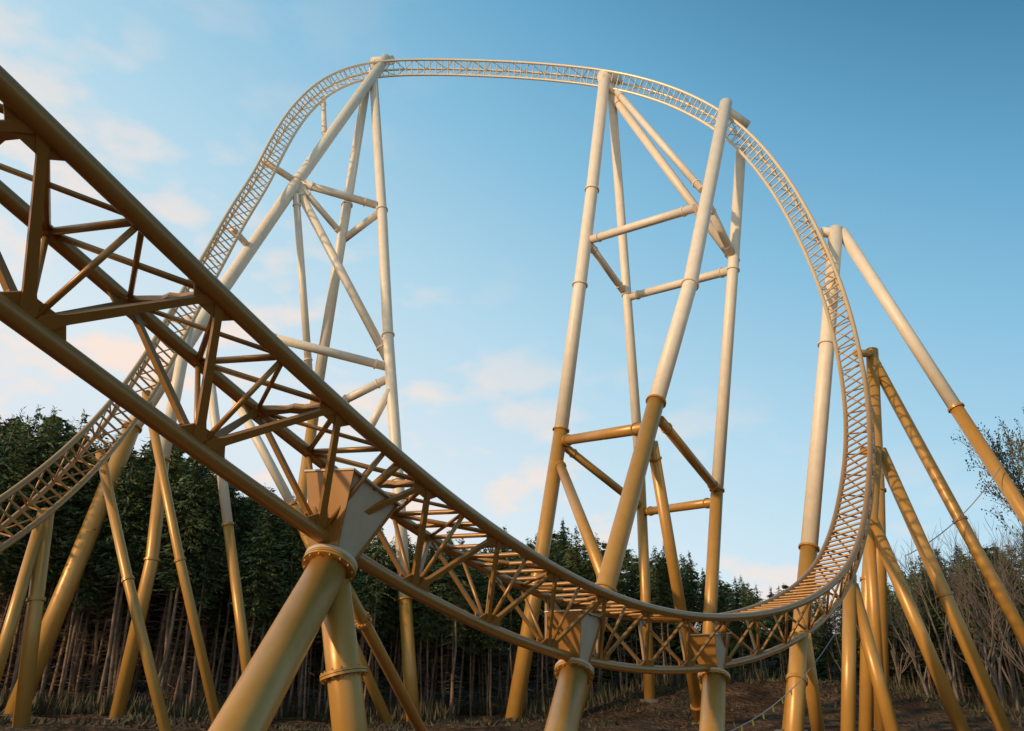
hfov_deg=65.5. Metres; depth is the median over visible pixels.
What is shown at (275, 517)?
conifer tree
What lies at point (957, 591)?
conifer tree
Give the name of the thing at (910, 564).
conifer tree
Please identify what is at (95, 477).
conifer tree
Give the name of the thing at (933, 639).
conifer tree
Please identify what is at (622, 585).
conifer tree
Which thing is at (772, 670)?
distant wood
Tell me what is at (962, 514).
cable
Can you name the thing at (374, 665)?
conifer tree
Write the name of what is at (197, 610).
conifer tree
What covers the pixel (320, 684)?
conifer tree
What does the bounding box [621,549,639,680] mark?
conifer tree
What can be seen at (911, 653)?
bare tree
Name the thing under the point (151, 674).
track support
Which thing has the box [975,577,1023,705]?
conifer tree
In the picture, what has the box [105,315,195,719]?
track support
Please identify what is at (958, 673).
conifer tree
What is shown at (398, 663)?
conifer tree
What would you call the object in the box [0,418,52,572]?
conifer tree
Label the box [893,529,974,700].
bare tree
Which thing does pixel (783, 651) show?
conifer tree
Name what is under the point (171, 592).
conifer tree
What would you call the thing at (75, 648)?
conifer tree
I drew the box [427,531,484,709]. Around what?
conifer tree
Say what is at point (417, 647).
conifer tree
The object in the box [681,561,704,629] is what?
conifer tree
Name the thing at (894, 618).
conifer tree
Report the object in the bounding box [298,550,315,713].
conifer tree
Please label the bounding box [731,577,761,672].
conifer tree
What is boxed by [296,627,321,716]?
conifer tree
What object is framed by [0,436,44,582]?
conifer tree
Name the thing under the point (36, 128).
roller coaster track
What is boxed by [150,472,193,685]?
conifer tree
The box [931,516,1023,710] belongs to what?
bare tree
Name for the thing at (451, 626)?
conifer tree
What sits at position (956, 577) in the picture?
conifer tree
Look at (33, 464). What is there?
conifer tree
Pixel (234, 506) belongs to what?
conifer tree
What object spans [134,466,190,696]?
conifer tree
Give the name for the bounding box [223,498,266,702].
conifer tree
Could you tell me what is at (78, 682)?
conifer tree
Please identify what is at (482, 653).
conifer tree
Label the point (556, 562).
conifer tree
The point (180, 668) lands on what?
conifer tree
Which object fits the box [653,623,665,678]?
conifer tree
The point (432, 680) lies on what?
conifer tree
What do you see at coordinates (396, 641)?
conifer tree
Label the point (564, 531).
conifer tree
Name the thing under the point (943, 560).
conifer tree
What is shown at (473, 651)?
conifer tree
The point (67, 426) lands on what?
conifer tree
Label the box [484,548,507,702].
conifer tree
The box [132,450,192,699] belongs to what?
conifer tree
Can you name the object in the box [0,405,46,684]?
conifer tree
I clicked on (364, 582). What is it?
conifer tree
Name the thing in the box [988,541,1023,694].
conifer tree
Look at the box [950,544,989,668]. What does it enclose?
conifer tree
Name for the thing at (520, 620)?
conifer tree
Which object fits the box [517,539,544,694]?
conifer tree
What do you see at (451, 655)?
conifer tree
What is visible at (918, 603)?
conifer tree
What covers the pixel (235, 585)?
track support
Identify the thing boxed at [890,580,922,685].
conifer tree
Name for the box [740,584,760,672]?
conifer tree
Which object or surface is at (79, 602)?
conifer tree
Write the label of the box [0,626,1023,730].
ground
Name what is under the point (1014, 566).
conifer tree
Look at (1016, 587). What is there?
conifer tree
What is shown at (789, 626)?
conifer tree
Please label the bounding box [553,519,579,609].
conifer tree
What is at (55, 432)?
conifer tree
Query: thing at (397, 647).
conifer tree
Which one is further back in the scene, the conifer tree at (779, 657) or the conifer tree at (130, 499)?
the conifer tree at (779, 657)
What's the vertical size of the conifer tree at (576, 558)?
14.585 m
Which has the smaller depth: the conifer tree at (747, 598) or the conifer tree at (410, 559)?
the conifer tree at (410, 559)
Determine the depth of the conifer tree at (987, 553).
73.19 m
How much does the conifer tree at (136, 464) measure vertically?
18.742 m
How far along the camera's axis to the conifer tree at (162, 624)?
53.44 m
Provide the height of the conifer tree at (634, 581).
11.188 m
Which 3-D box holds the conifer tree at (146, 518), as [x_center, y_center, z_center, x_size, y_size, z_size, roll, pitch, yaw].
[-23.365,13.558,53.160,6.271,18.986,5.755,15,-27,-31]
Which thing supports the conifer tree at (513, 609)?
on the ground at (764, 696)
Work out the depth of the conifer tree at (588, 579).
68.31 m
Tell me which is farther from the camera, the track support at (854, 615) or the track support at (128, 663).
the track support at (128, 663)
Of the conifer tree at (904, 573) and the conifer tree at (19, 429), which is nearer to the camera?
the conifer tree at (19, 429)
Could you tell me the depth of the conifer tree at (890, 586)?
79.77 m
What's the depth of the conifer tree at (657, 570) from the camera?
68.06 m
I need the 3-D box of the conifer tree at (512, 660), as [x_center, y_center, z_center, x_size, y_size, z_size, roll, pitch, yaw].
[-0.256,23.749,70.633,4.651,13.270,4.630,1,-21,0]
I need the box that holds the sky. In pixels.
[0,0,1023,633]
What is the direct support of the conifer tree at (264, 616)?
on the ground at (764, 696)
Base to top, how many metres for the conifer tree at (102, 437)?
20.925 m
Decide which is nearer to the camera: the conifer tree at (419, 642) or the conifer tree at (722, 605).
the conifer tree at (419, 642)
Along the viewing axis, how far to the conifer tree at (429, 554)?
59.52 m
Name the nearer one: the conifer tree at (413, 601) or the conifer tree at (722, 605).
the conifer tree at (413, 601)
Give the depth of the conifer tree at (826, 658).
76.01 m
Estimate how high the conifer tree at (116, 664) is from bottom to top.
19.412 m
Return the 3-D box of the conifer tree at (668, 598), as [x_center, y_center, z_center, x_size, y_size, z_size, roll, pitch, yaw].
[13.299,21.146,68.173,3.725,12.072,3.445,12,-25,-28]
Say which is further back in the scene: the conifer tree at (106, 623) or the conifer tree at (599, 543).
the conifer tree at (599, 543)
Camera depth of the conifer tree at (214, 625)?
55.96 m
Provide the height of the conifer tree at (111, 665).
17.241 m
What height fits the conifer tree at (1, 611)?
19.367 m
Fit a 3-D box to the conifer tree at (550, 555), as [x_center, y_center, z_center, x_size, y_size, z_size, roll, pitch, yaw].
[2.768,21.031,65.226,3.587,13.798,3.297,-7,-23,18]
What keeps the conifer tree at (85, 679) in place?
on the ground at (764, 696)
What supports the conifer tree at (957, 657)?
on the ground at (764, 696)
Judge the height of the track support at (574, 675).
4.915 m
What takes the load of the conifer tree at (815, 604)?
on the ground at (764, 696)
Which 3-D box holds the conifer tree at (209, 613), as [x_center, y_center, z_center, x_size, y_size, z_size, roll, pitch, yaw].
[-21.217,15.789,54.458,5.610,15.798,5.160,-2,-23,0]
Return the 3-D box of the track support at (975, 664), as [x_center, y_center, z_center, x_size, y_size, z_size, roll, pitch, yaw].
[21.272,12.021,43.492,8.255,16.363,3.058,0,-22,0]
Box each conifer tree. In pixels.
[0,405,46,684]
[0,405,79,684]
[0,413,60,684]
[0,416,52,614]
[0,418,27,506]
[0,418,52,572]
[0,420,54,644]
[0,425,29,598]
[0,433,53,691]
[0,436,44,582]
[0,594,23,692]
[0,624,17,695]
[2,416,81,694]
[2,588,28,693]
[4,433,90,695]
[5,423,63,671]
[6,433,97,688]
[7,419,98,695]
[9,406,33,441]
[14,410,97,693]
[22,449,103,693]
[33,440,94,699]
[35,463,109,705]
[38,447,99,695]
[40,426,107,693]
[44,459,122,704]
[48,439,109,700]
[50,429,139,688]
[50,449,137,702]
[56,467,128,697]
[56,474,132,690]
[61,434,118,694]
[63,490,111,697]
[66,463,128,701]
[67,447,144,701]
[67,592,114,699]
[79,586,127,703]
[80,470,146,698]
[85,451,152,701]
[85,613,109,690]
[87,453,143,689]
[91,450,166,702]
[99,463,159,698]
[100,437,187,687]
[102,437,177,688]
[103,439,154,693]
[107,444,186,694]
[112,447,189,697]
[114,477,169,697]
[115,448,190,695]
[119,447,186,705]
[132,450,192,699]
[133,457,194,703]
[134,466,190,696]
[136,467,218,710]
[137,459,218,699]
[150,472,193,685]
[152,490,203,705]
[155,532,244,700]
[157,464,219,704]
[158,490,228,703]
[161,591,194,704]
[162,464,206,695]
[165,470,237,707]
[165,473,237,709]
[172,474,237,708]
[172,599,230,699]
[177,458,245,694]
[179,486,247,699]
[184,497,240,698]
[190,602,218,695]
[197,522,243,699]
[203,483,255,692]
[208,495,255,695]
[215,497,261,698]
[217,498,276,699]
[217,601,236,702]
[220,510,283,693]
[222,499,250,689]
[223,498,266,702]
[224,487,294,649]
[225,516,284,695]
[246,516,276,654]
[250,497,300,633]
[253,519,294,653]
[256,514,279,644]
[261,525,304,718]
[266,520,305,717]
[287,544,304,713]
[288,543,317,719]
[292,542,306,708]
[292,646,315,704]
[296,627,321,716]
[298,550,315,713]
[302,628,321,707]
[306,638,327,713]
[308,569,361,720]
[309,627,324,707]
[309,629,325,719]
[315,572,357,713]
[352,528,394,701]
[352,549,384,707]
[353,541,395,649]
[356,541,398,705]
[357,528,386,703]
[360,552,377,685]
[364,542,398,685]
[366,554,398,708]
[373,641,387,687]
[380,539,414,709]
[381,553,416,708]
[382,628,400,701]
[383,535,413,704]
[386,633,402,681]
[387,537,413,701]
[389,554,430,669]
[391,590,426,710]
[396,542,424,693]
[400,553,443,693]
[413,561,447,713]
[415,549,441,684]
[416,638,429,699]
[417,531,455,706]
[421,625,443,705]
[423,552,448,701]
[423,559,461,702]
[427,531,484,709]
[428,530,465,711]
[430,639,446,709]
[434,559,469,707]
[439,565,470,716]
[443,623,467,700]
[445,538,481,713]
[449,566,480,710]
[450,570,487,716]
[461,552,487,713]
[465,548,513,715]
[474,550,493,706]
[474,558,514,715]
[476,548,495,700]
[477,548,512,704]
[479,549,486,708]
[480,525,515,707]
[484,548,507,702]
[495,556,543,705]
[497,541,531,687]
[500,550,524,686]
[500,559,516,679]
[502,625,517,696]
[506,538,548,715]
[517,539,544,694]
[520,535,565,707]
[532,537,561,693]
[539,547,565,702]
[543,537,560,692]
[543,554,572,687]
[551,525,579,586]
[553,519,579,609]
[559,525,594,609]
[559,540,580,609]
[571,541,602,694]
[572,543,596,695]
[583,533,607,688]
[589,568,608,692]
[605,576,628,689]
[605,588,618,689]
[609,575,630,685]
[612,571,634,684]
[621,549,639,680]
[623,555,653,652]
[623,559,653,680]
[631,548,673,684]
[633,558,665,662]
[633,577,660,637]
[650,541,687,678]
[651,552,671,674]
[653,589,670,674]
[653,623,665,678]
[672,554,701,623]
[681,552,703,664]
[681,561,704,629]
[694,572,722,630]
[695,568,721,630]
[699,591,734,624]
[718,572,730,627]
[718,581,733,671]
[726,577,752,679]
[728,605,744,680]
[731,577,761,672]
[740,583,763,672]
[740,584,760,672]
[745,591,771,675]
[754,584,774,673]
[761,588,784,677]
[764,615,788,679]
[769,618,788,671]
[770,615,784,680]
[775,586,793,668]
[811,601,838,674]
[812,597,840,680]
[812,613,826,655]
[814,596,836,681]
[816,621,839,681]
[830,601,859,657]
[832,608,859,679]
[833,602,858,679]
[856,627,859,648]
[887,578,912,682]
[887,590,910,686]
[887,591,913,681]
[888,613,913,679]
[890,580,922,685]
[894,564,916,686]
[897,553,957,688]
[901,574,939,689]
[908,556,941,694]
[910,580,941,694]
[915,572,960,684]
[917,566,958,694]
[918,549,973,701]
[923,606,967,696]
[935,546,975,689]
[943,634,966,698]
[945,542,989,697]
[946,547,986,695]
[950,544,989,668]
[956,575,995,676]
[966,551,1002,691]
[973,573,1007,697]
[974,546,1023,700]
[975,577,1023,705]
[978,584,1020,698]
[981,544,1023,687]
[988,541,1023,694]
[996,544,1023,654]
[997,551,1023,658]
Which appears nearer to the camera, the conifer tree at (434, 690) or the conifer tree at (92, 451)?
the conifer tree at (92, 451)
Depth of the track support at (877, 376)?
48.51 m
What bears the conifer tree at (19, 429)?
on the ground at (764, 696)
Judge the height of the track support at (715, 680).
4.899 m
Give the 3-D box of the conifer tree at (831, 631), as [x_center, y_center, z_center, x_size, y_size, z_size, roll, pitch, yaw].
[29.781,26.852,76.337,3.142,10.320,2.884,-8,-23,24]
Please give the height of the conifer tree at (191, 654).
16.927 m
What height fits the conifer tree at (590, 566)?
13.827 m
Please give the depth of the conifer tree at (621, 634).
69.01 m
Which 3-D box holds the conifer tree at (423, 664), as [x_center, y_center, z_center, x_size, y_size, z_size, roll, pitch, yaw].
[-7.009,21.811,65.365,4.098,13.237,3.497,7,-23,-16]
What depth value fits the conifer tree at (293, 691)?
61.12 m
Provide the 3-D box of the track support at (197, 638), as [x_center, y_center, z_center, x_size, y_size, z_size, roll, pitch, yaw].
[-18.015,10.284,43.301,7.478,18.992,0.850,0,-22,0]
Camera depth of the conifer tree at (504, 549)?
64.73 m
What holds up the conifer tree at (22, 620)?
on the ground at (764, 696)
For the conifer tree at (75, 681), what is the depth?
53.84 m
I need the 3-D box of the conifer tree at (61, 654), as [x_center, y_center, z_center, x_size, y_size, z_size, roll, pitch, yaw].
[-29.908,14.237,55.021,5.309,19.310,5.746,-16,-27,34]
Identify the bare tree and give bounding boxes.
[816,597,842,670]
[839,573,929,697]
[860,588,936,688]
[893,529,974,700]
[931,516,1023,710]
[945,538,1023,672]
[946,537,1023,679]
[950,570,1023,711]
[989,523,1023,565]
[1001,532,1023,604]
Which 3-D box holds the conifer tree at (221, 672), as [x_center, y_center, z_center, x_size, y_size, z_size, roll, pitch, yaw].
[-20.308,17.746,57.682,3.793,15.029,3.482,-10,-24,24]
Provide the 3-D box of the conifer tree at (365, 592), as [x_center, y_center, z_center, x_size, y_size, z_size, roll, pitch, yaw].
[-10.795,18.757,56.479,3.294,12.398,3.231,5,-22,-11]
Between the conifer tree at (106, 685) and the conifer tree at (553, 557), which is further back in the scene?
the conifer tree at (553, 557)
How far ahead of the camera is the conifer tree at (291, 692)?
54.91 m
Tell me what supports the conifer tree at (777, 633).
on the ground at (764, 696)
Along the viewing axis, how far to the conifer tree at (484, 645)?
66.03 m
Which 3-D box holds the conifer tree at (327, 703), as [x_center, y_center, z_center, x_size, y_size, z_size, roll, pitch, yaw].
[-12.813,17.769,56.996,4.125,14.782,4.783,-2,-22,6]
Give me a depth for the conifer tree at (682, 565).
74.03 m
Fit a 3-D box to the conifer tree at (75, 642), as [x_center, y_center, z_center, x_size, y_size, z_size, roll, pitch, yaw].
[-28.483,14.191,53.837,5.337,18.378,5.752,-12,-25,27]
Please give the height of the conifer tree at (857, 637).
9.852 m
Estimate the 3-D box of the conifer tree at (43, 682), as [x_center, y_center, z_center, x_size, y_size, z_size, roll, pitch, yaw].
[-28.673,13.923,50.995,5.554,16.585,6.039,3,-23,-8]
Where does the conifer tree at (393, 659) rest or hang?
on the ground at (764, 696)
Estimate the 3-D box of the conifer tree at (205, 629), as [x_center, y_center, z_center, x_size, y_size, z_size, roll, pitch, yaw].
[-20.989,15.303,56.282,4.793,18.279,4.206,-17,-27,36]
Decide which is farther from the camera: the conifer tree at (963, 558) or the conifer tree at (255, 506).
the conifer tree at (963, 558)
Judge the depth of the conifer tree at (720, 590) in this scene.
77.56 m
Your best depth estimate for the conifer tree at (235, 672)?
56.87 m
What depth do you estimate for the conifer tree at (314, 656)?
61.63 m
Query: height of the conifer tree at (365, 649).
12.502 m
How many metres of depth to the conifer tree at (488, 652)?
61.95 m
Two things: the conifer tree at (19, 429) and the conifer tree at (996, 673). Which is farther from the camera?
the conifer tree at (996, 673)
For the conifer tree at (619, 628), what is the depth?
66.24 m
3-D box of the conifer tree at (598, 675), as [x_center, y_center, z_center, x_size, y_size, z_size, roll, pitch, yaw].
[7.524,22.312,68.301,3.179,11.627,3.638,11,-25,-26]
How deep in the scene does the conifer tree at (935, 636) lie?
73.86 m
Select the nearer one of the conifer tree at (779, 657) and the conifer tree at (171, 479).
the conifer tree at (171, 479)
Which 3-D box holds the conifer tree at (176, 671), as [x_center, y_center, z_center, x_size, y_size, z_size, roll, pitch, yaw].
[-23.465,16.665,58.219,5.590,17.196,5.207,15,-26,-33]
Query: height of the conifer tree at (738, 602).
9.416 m
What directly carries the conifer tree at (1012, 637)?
on the ground at (764, 696)
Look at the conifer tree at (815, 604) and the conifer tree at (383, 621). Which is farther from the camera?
the conifer tree at (815, 604)
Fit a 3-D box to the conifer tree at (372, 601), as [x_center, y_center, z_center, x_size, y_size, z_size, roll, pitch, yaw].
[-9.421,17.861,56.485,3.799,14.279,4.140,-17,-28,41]
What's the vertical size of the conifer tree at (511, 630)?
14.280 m
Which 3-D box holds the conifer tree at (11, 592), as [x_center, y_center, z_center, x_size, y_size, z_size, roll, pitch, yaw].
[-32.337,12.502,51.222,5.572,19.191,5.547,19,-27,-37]
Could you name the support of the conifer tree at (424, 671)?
on the ground at (764, 696)
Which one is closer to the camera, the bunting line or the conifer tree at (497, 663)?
the bunting line
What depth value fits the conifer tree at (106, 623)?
54.29 m
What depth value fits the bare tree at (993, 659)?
64.08 m
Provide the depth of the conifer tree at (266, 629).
55.65 m
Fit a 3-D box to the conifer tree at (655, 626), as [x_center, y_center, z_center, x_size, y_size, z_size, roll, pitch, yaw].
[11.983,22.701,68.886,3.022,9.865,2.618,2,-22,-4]
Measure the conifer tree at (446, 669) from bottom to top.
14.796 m
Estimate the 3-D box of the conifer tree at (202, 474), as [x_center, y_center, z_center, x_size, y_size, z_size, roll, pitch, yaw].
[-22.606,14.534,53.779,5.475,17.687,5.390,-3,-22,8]
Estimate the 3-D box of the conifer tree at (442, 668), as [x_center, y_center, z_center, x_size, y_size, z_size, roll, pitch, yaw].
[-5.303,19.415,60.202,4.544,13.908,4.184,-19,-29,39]
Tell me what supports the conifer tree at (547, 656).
on the ground at (764, 696)
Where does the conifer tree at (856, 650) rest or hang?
on the ground at (764, 696)
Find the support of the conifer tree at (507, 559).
on the ground at (764, 696)
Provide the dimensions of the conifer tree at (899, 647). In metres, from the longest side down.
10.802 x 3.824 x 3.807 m
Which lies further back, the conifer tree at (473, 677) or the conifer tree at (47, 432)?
the conifer tree at (473, 677)
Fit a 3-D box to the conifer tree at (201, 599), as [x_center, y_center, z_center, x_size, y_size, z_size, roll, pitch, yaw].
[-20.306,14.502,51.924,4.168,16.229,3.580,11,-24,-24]
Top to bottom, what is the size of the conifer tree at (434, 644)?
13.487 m
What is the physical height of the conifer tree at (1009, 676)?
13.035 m
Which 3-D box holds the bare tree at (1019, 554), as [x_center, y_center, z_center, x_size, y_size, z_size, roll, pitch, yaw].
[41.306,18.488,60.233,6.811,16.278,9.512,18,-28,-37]
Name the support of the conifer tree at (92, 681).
on the ground at (764, 696)
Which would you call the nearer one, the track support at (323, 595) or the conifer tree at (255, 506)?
the track support at (323, 595)
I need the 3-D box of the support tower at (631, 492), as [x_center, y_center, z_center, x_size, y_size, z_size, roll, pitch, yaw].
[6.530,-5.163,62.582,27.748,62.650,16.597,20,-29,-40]
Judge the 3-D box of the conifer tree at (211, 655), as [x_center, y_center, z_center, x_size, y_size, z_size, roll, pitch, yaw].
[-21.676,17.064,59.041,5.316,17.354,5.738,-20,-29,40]
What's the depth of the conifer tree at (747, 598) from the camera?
74.68 m
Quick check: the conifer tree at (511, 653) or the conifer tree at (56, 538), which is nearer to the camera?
the conifer tree at (56, 538)
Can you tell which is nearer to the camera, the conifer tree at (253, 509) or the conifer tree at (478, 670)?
the conifer tree at (253, 509)
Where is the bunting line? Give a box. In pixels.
[731,628,837,730]
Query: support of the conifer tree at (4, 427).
on the ground at (764, 696)
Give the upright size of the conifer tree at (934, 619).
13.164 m
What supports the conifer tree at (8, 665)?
on the ground at (764, 696)
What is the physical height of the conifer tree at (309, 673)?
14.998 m
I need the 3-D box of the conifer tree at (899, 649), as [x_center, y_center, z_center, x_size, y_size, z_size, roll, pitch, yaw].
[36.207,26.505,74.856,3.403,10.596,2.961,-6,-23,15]
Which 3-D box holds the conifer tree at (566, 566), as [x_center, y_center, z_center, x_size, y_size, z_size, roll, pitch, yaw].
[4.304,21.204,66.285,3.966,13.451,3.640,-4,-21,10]
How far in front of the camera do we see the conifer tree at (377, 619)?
59.52 m
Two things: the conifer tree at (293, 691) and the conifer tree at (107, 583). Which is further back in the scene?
the conifer tree at (293, 691)
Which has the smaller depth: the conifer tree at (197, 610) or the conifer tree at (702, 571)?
the conifer tree at (197, 610)
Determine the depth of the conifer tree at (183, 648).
55.96 m
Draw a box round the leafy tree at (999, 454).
[951,407,1023,543]
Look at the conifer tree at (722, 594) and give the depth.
75.63 m
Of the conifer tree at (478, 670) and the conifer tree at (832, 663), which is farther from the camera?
the conifer tree at (832, 663)
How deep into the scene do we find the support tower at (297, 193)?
68.68 m
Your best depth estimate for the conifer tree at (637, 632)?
72.58 m
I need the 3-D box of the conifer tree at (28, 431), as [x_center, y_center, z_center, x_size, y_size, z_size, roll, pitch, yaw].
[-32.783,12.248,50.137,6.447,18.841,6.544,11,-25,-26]
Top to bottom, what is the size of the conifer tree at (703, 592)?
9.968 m
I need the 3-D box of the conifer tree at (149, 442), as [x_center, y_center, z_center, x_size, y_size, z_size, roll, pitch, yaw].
[-26.975,14.243,57.060,7.264,21.062,7.297,-17,-27,36]
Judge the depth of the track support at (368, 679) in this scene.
56.21 m
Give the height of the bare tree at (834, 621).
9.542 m
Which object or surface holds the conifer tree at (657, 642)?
on the ground at (764, 696)
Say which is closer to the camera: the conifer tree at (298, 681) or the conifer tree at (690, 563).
the conifer tree at (298, 681)
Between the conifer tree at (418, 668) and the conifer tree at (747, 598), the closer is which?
the conifer tree at (418, 668)
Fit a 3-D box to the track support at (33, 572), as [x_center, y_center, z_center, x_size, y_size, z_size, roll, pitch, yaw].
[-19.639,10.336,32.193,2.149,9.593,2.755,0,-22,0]
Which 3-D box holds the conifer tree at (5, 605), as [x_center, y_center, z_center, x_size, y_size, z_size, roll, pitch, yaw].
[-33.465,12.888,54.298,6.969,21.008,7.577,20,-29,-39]
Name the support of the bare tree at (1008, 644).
on the ground at (764, 696)
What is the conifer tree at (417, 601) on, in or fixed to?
on the ground at (764, 696)
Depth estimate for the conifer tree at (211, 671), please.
58.14 m
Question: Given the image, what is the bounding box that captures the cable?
[905,468,999,555]
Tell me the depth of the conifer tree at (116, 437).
53.37 m
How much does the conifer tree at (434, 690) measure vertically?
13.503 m
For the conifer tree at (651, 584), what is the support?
on the ground at (764, 696)
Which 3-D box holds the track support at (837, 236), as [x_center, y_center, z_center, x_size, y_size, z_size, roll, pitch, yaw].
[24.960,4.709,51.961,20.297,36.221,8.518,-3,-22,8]
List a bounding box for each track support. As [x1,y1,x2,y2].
[0,508,54,728]
[95,449,171,730]
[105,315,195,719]
[141,390,219,722]
[203,345,250,672]
[208,463,426,730]
[232,400,393,725]
[544,597,604,730]
[686,621,731,730]
[774,225,1023,730]
[784,630,824,730]
[840,572,899,730]
[853,347,1023,729]
[859,446,1012,730]
[864,518,969,730]
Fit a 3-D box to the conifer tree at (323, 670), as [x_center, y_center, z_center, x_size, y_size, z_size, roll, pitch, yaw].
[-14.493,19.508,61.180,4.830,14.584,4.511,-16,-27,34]
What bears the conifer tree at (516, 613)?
on the ground at (764, 696)
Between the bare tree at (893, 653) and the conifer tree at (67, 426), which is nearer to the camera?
the conifer tree at (67, 426)
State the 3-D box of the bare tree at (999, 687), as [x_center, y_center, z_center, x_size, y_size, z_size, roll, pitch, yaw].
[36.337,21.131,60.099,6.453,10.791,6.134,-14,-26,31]
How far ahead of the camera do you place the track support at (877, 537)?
39.18 m
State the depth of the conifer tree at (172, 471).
51.70 m
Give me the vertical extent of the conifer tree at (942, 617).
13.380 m
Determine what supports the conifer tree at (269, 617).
on the ground at (764, 696)
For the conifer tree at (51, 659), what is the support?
on the ground at (764, 696)
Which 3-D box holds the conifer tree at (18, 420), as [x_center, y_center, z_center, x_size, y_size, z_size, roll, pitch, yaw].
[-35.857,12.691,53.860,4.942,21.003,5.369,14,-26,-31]
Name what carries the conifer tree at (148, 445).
on the ground at (764, 696)
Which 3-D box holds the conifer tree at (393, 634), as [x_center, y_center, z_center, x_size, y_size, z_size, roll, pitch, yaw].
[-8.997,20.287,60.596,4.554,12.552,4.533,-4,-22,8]
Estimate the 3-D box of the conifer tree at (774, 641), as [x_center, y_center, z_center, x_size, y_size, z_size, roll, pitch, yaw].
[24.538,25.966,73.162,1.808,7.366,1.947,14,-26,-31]
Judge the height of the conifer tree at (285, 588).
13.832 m
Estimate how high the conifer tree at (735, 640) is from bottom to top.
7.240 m
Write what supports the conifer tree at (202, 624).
on the ground at (764, 696)
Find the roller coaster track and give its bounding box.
[0,58,875,673]
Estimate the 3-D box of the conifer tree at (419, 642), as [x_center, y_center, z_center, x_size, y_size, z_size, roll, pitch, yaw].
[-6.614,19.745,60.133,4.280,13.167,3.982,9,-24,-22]
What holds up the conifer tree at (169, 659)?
on the ground at (764, 696)
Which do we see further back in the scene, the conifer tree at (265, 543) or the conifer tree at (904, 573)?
the conifer tree at (904, 573)
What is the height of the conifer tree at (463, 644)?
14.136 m
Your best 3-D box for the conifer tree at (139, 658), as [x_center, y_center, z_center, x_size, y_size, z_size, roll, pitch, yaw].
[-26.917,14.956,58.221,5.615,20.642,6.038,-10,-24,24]
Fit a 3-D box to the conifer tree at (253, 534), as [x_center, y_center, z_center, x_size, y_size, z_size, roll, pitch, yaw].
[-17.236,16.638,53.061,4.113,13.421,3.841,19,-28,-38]
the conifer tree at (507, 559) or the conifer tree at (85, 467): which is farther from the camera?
the conifer tree at (507, 559)
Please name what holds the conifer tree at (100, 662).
on the ground at (764, 696)
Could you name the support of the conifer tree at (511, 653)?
on the ground at (764, 696)
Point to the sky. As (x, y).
(898, 125)
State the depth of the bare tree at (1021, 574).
58.50 m
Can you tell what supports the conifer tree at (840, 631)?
on the ground at (764, 696)
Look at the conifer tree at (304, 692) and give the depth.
53.61 m
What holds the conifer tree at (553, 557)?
on the ground at (764, 696)
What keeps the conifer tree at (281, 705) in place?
on the ground at (764, 696)
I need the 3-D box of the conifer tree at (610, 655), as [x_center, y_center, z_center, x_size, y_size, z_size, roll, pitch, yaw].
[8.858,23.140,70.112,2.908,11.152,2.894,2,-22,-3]
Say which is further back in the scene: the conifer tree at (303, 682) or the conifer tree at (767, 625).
the conifer tree at (767, 625)
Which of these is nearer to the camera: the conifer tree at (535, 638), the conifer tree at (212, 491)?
the conifer tree at (212, 491)
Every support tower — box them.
[1,53,423,722]
[503,71,750,729]
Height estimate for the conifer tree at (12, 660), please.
21.540 m
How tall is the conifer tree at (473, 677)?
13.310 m
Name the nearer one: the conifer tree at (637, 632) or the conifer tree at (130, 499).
the conifer tree at (130, 499)
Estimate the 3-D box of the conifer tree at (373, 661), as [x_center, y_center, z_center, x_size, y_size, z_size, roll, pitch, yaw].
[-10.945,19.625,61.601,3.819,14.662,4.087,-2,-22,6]
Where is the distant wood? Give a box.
[0,414,1023,694]
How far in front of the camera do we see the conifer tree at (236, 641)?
56.89 m
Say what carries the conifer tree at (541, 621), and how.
on the ground at (764, 696)
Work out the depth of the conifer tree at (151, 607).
53.90 m
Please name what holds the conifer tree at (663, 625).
on the ground at (764, 696)
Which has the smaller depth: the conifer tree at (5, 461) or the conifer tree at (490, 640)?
the conifer tree at (5, 461)
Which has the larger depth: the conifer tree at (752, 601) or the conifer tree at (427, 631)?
the conifer tree at (752, 601)
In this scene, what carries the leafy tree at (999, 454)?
on the ground at (764, 696)
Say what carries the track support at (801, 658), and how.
on the ground at (764, 696)
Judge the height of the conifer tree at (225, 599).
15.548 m
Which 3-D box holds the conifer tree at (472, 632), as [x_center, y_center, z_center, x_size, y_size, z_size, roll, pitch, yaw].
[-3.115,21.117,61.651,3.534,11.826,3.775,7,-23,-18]
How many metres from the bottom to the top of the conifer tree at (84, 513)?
18.945 m
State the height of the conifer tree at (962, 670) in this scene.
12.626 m
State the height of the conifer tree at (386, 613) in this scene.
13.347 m
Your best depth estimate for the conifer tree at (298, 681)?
57.03 m
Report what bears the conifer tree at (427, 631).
on the ground at (764, 696)
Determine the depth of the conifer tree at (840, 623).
75.81 m
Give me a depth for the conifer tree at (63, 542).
50.66 m
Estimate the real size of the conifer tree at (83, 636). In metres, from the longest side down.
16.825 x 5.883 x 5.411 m
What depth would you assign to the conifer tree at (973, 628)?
71.68 m
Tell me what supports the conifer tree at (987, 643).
on the ground at (764, 696)
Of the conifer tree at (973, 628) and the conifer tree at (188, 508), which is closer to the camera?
the conifer tree at (188, 508)
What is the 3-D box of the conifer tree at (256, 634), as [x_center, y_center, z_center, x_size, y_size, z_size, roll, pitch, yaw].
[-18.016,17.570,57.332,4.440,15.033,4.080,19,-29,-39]
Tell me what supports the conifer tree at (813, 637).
on the ground at (764, 696)
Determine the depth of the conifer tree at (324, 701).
56.30 m

